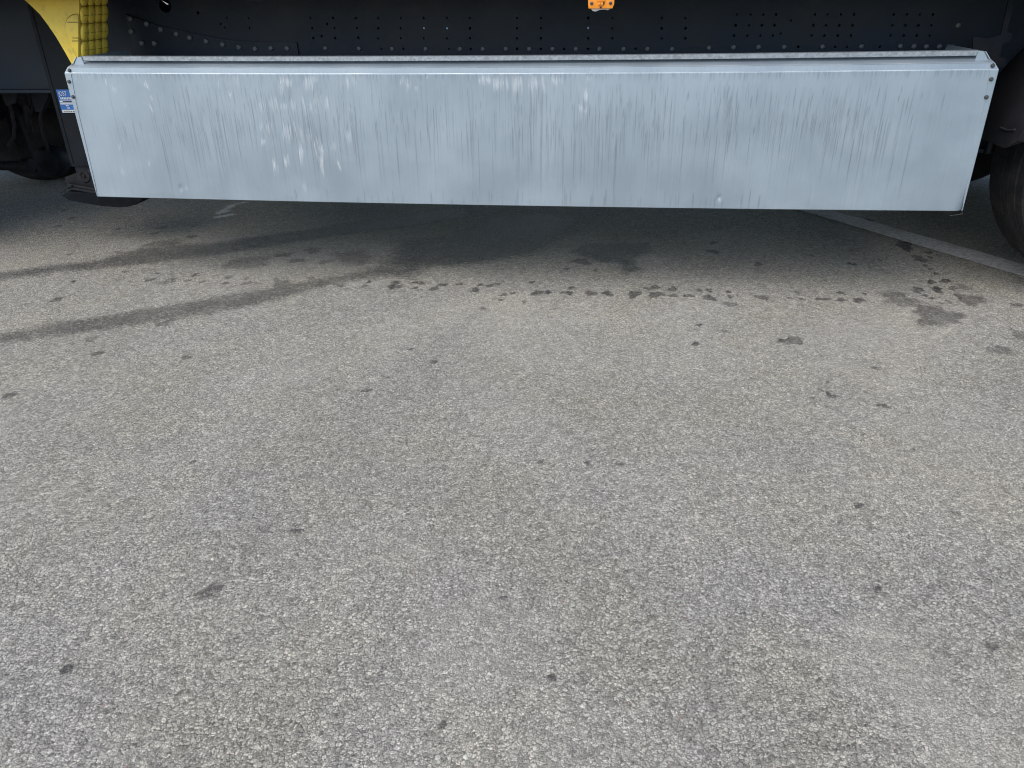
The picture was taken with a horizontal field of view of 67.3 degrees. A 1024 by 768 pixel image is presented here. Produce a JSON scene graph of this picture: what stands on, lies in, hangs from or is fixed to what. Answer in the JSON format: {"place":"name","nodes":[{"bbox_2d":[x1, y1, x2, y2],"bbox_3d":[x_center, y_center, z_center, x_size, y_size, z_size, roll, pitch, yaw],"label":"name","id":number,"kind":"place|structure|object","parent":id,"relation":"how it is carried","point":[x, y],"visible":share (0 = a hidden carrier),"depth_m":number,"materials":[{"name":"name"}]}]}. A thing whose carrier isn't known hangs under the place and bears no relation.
{"place":"outdoors","nodes":[
{"label":"outdoors","id":0,"kind":"place"},
{"bbox_2d":[0,1,1023,767],"bbox_3d":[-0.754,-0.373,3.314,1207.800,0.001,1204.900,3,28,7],"label":"asphalt ground","id":1,"kind":"structure","parent":0,"point":[372,459],"depth_m":2.04,"materials":[{"name":"grey asphalt"}]},
{"bbox_2d":[0,93,75,179],"bbox_3d":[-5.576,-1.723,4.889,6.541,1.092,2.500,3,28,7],"label":"tire","id":2,"kind":"object","parent":1,"relation":"on","point":[32,144],"visible":0.3,"depth_m":5.01,"materials":[{"name":"rubber"}]},
{"bbox_2d":[0,0,1023,255],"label":"semi trailer","id":3,"kind":"object","parent":1,"relation":"on","point":[824,104],"visible":1,"depth_m":3.12,"materials":[{"name":"paint"}]},
{"bbox_2d":[25,0,108,63],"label":"wheel chock","id":4,"kind":"object","parent":3,"relation":"on","point":[78,28],"visible":0.94,"depth_m":3.31,"materials":[{"name":"yellow plastic"}]},
{"bbox_2d":[801,210,1023,275],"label":"parking line","id":5,"kind":"object","parent":1,"relation":"on","point":[969,254],"visible":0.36,"depth_m":3.86,"materials":[{"name":"paint"}]}
]}

